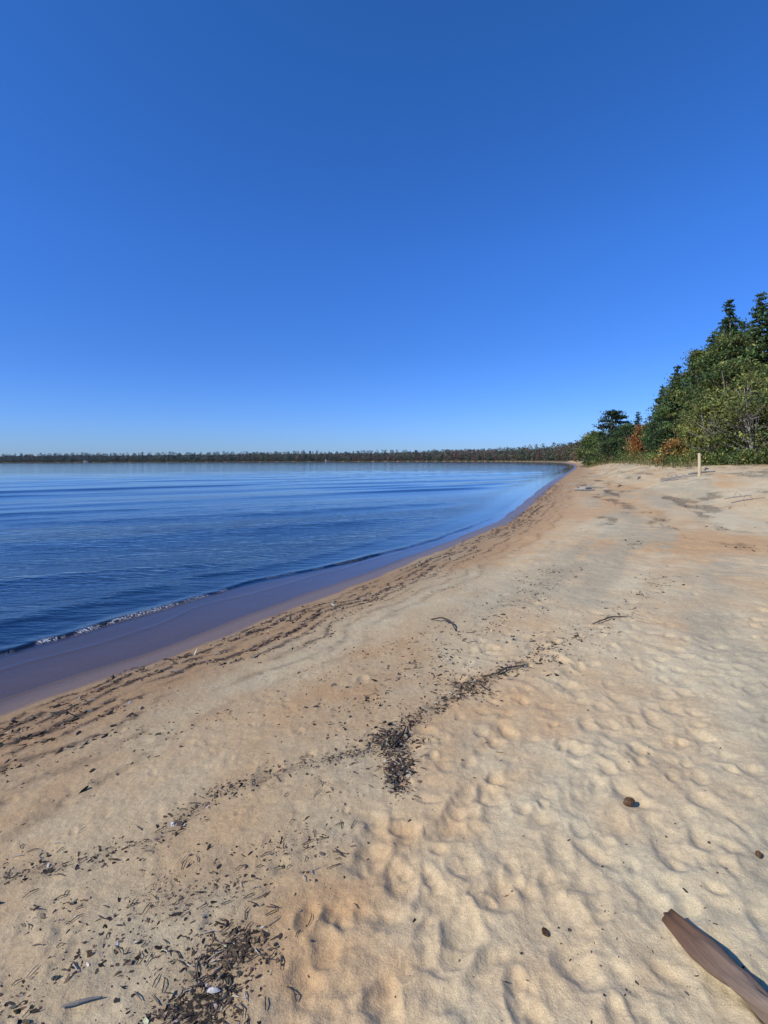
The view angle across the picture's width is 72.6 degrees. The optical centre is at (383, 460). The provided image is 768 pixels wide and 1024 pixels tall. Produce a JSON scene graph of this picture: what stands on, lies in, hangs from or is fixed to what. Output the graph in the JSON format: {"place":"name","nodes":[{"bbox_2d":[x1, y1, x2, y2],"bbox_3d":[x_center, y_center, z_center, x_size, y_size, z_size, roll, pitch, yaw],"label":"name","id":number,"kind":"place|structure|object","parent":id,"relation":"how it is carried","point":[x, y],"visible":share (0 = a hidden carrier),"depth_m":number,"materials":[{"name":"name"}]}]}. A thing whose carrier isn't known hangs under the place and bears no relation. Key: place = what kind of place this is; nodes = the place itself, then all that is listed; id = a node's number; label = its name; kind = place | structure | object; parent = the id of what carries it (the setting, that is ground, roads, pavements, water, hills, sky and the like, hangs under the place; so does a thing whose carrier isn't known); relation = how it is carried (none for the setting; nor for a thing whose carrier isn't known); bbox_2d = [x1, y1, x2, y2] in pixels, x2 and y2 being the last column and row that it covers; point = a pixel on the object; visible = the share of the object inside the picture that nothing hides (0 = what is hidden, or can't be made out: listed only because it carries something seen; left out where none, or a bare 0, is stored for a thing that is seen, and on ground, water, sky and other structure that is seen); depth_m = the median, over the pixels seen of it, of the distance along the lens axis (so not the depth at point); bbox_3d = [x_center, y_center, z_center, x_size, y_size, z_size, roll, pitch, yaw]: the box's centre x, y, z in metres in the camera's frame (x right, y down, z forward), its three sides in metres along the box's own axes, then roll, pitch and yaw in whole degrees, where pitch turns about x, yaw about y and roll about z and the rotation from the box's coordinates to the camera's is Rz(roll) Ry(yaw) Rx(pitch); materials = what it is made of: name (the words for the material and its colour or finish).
{"place":"outdoors","nodes":[
{"label":"outdoors","id":0,"kind":"place"},
{"bbox_2d":[0,462,573,646],"bbox_3d":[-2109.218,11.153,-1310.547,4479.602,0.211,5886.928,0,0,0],"label":"lake water","id":1,"kind":"structure","parent":0,"point":[81,542],"depth_m":17.41,"materials":[{"name":"blue liquid"}]},
{"bbox_2d":[0,452,767,1023],"bbox_3d":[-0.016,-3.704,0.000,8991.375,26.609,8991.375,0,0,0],"label":"sandy beach ground","id":2,"kind":"structure","parent":0,"point":[486,826],"depth_m":2.73,"materials":[{"name":"beige sand"}]},
{"bbox_2d":[61,996,102,1007],"bbox_3d":[-0.927,1.660,1.603,0.114,0.010,0.011,0,0,-14],"label":"stick","id":3,"kind":"object","parent":2,"relation":"on","point":[80,1001],"visible":1,"depth_m":1.60,"materials":[{"name":"grey wood"}]},
{"bbox_2d":[206,987,220,992],"bbox_3d":[-0.531,1.649,1.630,0.044,0.010,0.018,0,0,0],"label":"shell fragment","id":4,"kind":"object","parent":2,"relation":"on","point":[213,990],"visible":1,"depth_m":1.63,"materials":[{"name":"white"}]},
{"bbox_2d":[0,440,591,464],"bbox_3d":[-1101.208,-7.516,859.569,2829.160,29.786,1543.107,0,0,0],"label":"distant forest","id":5,"kind":"object","parent":2,"relation":"on","point":[562,452],"visible":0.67,"depth_m":930.22,"materials":[{"name":"green plant"}]},
{"bbox_2d":[3,568,666,1023],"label":"beach twigs","id":6,"kind":"object","parent":2,"relation":"on","point":[257,878],"visible":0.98,"depth_m":1.95,"materials":[{"name":"brown wood"}]},
{"bbox_2d":[0,463,767,1023],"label":"beach debris","id":7,"kind":"object","parent":2,"relation":"on","point":[390,779],"visible":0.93,"depth_m":2.75,"materials":[{"name":"brown plant"}]},
{"bbox_2d":[388,726,405,749],"bbox_3d":[0.096,1.640,3.109,0.038,0.032,0.293,0,0,22],"label":"stick","id":8,"kind":"object","parent":2,"relation":"on","point":[397,739],"visible":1,"depth_m":3.06,"materials":[{"name":"wood"}]},
{"bbox_2d":[431,617,455,630],"bbox_3d":[0.635,1.677,5.398,0.072,0.076,0.515,0,0,-23],"label":"curved stick","id":9,"kind":"object","parent":2,"relation":"on","point":[446,619],"visible":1,"depth_m":5.42,"materials":[{"name":"grey wood"}]},
{"bbox_2d":[495,664,527,674],"bbox_3d":[0.997,1.636,4.110,0.324,0.033,0.031,0,0,-26],"label":"stick","id":10,"kind":"object","parent":2,"relation":"on","point":[505,668],"visible":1,"depth_m":4.10,"materials":[{"name":"grey wood"}]},
{"bbox_2d":[542,927,548,936],"bbox_3d":[0.556,1.626,1.801,0.023,0.023,0.029,0,0,0],"label":"pine cone","id":11,"kind":"object","parent":2,"relation":"on","point":[545,931],"visible":1,"depth_m":1.80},
{"bbox_2d":[571,429,599,464],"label":"deciduous tree","id":12,"kind":"object","parent":2,"relation":"on","point":[588,443],"visible":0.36,"depth_m":107.44,"materials":[{"name":"green plant"}]},
{"bbox_2d":[575,430,598,465],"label":"deciduous tree","id":13,"kind":"object","parent":2,"relation":"on","point":[586,460],"visible":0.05,"depth_m":116.32,"materials":[{"name":"green plant"}]},
{"bbox_2d":[586,430,609,464],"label":"deciduous tree","id":14,"kind":"object","parent":2,"relation":"on","point":[596,460],"visible":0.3,"depth_m":95.62,"materials":[{"name":"green plant"}]},
{"bbox_2d":[596,437,620,461],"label":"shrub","id":15,"kind":"object","parent":2,"relation":"on","point":[605,446],"visible":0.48,"depth_m":85.65,"materials":[{"name":"green plant"}]},
{"bbox_2d":[592,616,625,623],"bbox_3d":[2.274,1.596,5.267,0.494,0.033,0.045,0,0,-24],"label":"stick","id":16,"kind":"object","parent":2,"relation":"on","point":[608,618],"visible":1,"depth_m":5.27,"materials":[{"name":"grey wood"}]},
{"bbox_2d":[593,409,636,454],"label":"pine tree","id":17,"kind":"object","parent":2,"relation":"on","point":[616,416],"visible":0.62,"depth_m":88.44,"materials":[{"name":"green plant"}]},
{"bbox_2d":[605,422,637,457],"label":"deciduous tree","id":18,"kind":"object","parent":2,"relation":"on","point":[626,428],"visible":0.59,"depth_m":80.73,"materials":[{"name":"green plant"}]},
{"bbox_2d":[613,431,634,457],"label":"deciduous tree","id":19,"kind":"object","parent":2,"relation":"on","point":[623,444],"visible":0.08,"depth_m":83.10,"materials":[{"name":"green plant"}]},
{"bbox_2d":[623,797,634,806],"bbox_3d":[1.144,1.595,2.441,0.058,0.041,0.042,0,0,0],"label":"pine cone","id":20,"kind":"object","parent":2,"relation":"on","point":[629,801],"visible":1,"depth_m":2.43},
{"bbox_2d":[621,422,648,460],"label":"autumn maple tree","id":21,"kind":"object","parent":2,"relation":"on","point":[636,442],"visible":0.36,"depth_m":69.58,"materials":[{"name":"orange plant"}]},
{"bbox_2d":[621,438,649,459],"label":"deciduous shrub","id":22,"kind":"object","parent":2,"relation":"on","point":[631,452],"visible":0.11,"depth_m":76.00,"materials":[{"name":"green plant"}]},
{"bbox_2d":[633,412,645,426],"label":"spruce tree","id":23,"kind":"object","parent":2,"relation":"on","point":[637,417],"visible":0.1,"depth_m":85.84,"materials":[{"name":"green plant"}]},
{"bbox_2d":[638,421,655,452],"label":"deciduous tree","id":24,"kind":"object","parent":2,"relation":"on","point":[642,437],"visible":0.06,"depth_m":67.20,"materials":[{"name":"green plant"}]},
{"bbox_2d":[638,415,657,445],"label":"deciduous tree","id":25,"kind":"object","parent":2,"relation":"on","point":[651,429],"visible":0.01,"depth_m":63.48,"materials":[{"name":"green plant"}]},
{"bbox_2d":[642,384,664,454],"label":"spruce tree","id":26,"kind":"object","parent":2,"relation":"on","point":[647,432],"visible":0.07,"depth_m":61.27,"materials":[{"name":"green plant"}]},
{"bbox_2d":[641,390,675,452],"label":"deciduous tree","id":27,"kind":"object","parent":2,"relation":"on","point":[650,439],"visible":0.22,"depth_m":59.46,"materials":[{"name":"green plant"}]},
{"bbox_2d":[650,365,686,455],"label":"spruce tree","id":28,"kind":"object","parent":2,"relation":"on","point":[676,370],"visible":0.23,"depth_m":55.98,"materials":[{"name":"green plant"}]},
{"bbox_2d":[647,438,693,465],"bbox_3d":[25.261,-0.498,45.399,3.889,3.267,3.754,0,0,-12],"label":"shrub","id":29,"kind":"object","parent":2,"relation":"on","point":[667,450],"visible":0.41,"depth_m":45.27,"materials":[{"name":"orange plant"}]},
{"bbox_2d":[648,374,693,452],"bbox_3d":[31.820,-4.536,56.190,6.708,9.751,5.826,0,0,0],"label":"deciduous tree","id":30,"kind":"object","parent":2,"relation":"on","point":[660,413],"visible":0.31,"depth_m":55.54,"materials":[{"name":"green plant"}]},
{"bbox_2d":[585,441,767,465],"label":"forest edge shrubs","id":31,"kind":"object","parent":2,"relation":"on","point":[749,457],"visible":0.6,"depth_m":36.18,"materials":[{"name":"green plant"}]},
{"bbox_2d":[660,474,697,481],"bbox_3d":[15.781,0.949,27.998,1.823,0.476,0.278,0,0,19],"label":"driftwood log","id":32,"kind":"object","parent":2,"relation":"on","point":[677,477],"visible":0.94,"depth_m":27.96,"materials":[{"name":"grey wood"}]},
{"bbox_2d":[662,348,700,448],"bbox_3d":[31.400,-5.628,53.140,5.860,11.619,6.221,0,0,0],"label":"spruce tree","id":33,"kind":"object","parent":2,"relation":"on","point":[688,383],"visible":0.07,"depth_m":53.31,"materials":[{"name":"green plant"}]},
{"bbox_2d":[670,346,708,449],"bbox_3d":[30.459,-5.451,49.970,7.574,11.328,6.074,0,0,-27],"label":"deciduous tree","id":34,"kind":"object","parent":2,"relation":"on","point":[692,357],"visible":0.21,"depth_m":50.39,"materials":[{"name":"green plant"}]},
{"bbox_2d":[698,453,700,475],"bbox_3d":[16.304,0.372,26.999,0.170,1.490,0.167,0,0,0],"label":"wooden post","id":35,"kind":"object","parent":2,"relation":"on","point":[699,464],"visible":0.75,"depth_m":26.94,"materials":[{"name":"beige wood"}]},
{"bbox_2d":[656,395,745,464],"bbox_3d":[23.831,-1.865,38.297,6.026,5.899,5.889,0,0,-29],"label":"deciduous tree","id":36,"kind":"object","parent":2,"relation":"on","point":[703,409],"visible":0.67,"depth_m":37.59,"materials":[{"name":"green plant"}]},
{"bbox_2d":[688,469,714,474],"bbox_3d":[17.569,0.655,28.939,1.350,0.353,0.269,0,0,12],"label":"driftwood log","id":37,"kind":"object","parent":2,"relation":"on","point":[701,472],"visible":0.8,"depth_m":28.91,"materials":[{"name":"grey wood"}]},
{"bbox_2d":[682,329,721,445],"bbox_3d":[31.480,-6.114,49.010,6.690,12.447,6.833,0,0,0],"label":"spruce tree","id":38,"kind":"object","parent":2,"relation":"on","point":[710,339],"visible":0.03,"depth_m":49.19,"materials":[{"name":"green plant"}]},
{"bbox_2d":[691,316,735,448],"bbox_3d":[30.984,-6.409,46.509,6.927,13.053,7.221,0,0,0],"label":"spruce tree","id":39,"kind":"object","parent":2,"relation":"on","point":[715,344],"visible":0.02,"depth_m":46.94,"materials":[{"name":"green plant"}]},
{"bbox_2d":[662,909,767,1023],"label":"driftwood log","id":40,"kind":"object","parent":2,"relation":"on","point":[710,956],"visible":1,"depth_m":1.60,"materials":[{"name":"wood"}]},
{"bbox_2d":[674,328,767,452],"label":"deciduous tree","id":41,"kind":"object","parent":2,"relation":"on","point":[730,345],"visible":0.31,"depth_m":42.39,"materials":[{"name":"green plant"}]},
{"bbox_2d":[676,356,767,460],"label":"deciduous tree","id":42,"kind":"object","parent":2,"relation":"on","point":[731,368],"visible":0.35,"depth_m":39.45,"materials":[{"name":"green plant"}]},
{"bbox_2d":[692,299,751,453],"bbox_3d":[29.923,-6.939,44.634,8.003,14.184,6.883,0,0,0],"label":"spruce tree","id":43,"kind":"object","parent":2,"relation":"on","point":[730,319],"visible":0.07,"depth_m":44.92,"materials":[{"name":"green plant"}]},
{"bbox_2d":[691,317,765,399],"bbox_3d":[32.765,-6.475,47.957,7.332,13.118,7.594,0,0,-39],"label":"deciduous tree","id":44,"kind":"object","parent":2,"relation":"on","point":[742,324],"visible":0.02,"depth_m":47.36,"materials":[{"name":"green plant"}]},
{"bbox_2d":[702,369,767,452],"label":"deciduous tree","id":45,"kind":"object","parent":2,"relation":"on","point":[734,412],"visible":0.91,"depth_m":34.98,"materials":[{"name":"green plant"}]},
{"bbox_2d":[724,492,750,498],"bbox_3d":[11.797,1.181,17.455,0.772,0.275,0.262,0,0,22],"label":"driftwood log","id":46,"kind":"object","parent":2,"relation":"on","point":[736,496],"visible":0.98,"depth_m":17.44,"materials":[{"name":"grey wood"}]},
{"bbox_2d":[719,361,767,459],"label":"deciduous tree","id":47,"kind":"object","parent":2,"relation":"on","point":[763,432],"visible":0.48,"depth_m":34.95,"materials":[{"name":"green plant"}]},
{"bbox_2d":[731,494,764,502],"bbox_3d":[11.375,1.206,16.400,0.930,0.288,0.234,0,0,12],"label":"driftwood log","id":48,"kind":"object","parent":2,"relation":"on","point":[747,499],"visible":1,"depth_m":16.38,"materials":[{"name":"grey wood"}]},
{"bbox_2d":[742,291,767,385],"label":"spruce tree","id":49,"kind":"object","parent":2,"relation":"on","point":[757,317],"visible":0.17,"depth_m":43.83,"materials":[{"name":"green plant"}]},
{"bbox_2d":[755,850,762,857],"bbox_3d":[1.508,1.585,2.101,0.030,0.025,0.026,0,0,-35],"label":"pine cone","id":50,"kind":"object","parent":2,"relation":"on","point":[758,853],"visible":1,"depth_m":2.10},
{"bbox_2d":[752,327,767,425],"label":"spruce tree","id":51,"kind":"object","parent":2,"relation":"on","point":[765,336],"visible":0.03,"depth_m":43.34,"materials":[{"name":"green plant"}]},
{"bbox_2d":[0,0,767,455],"label":"sky","id":52,"kind":"structure","parent":0,"point":[237,226],"materials":[{"name":"blue"}]},
{"bbox_2d":[572,483,594,489],"bbox_3d":[10.779,1.429,28.146,0.715,0.391,1.059,0,0,-43],"label":"driftwood branch","id":53,"kind":"object","parent":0,"point":[585,487],"visible":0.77,"depth_m":28.09,"materials":[{"name":"grey wood"}]},
{"bbox_2d":[576,459,709,469],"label":"dune grass","id":54,"kind":"structure","parent":0,"point":[645,462],"depth_m":51.01,"materials":[{"name":"green plant"}]}
]}

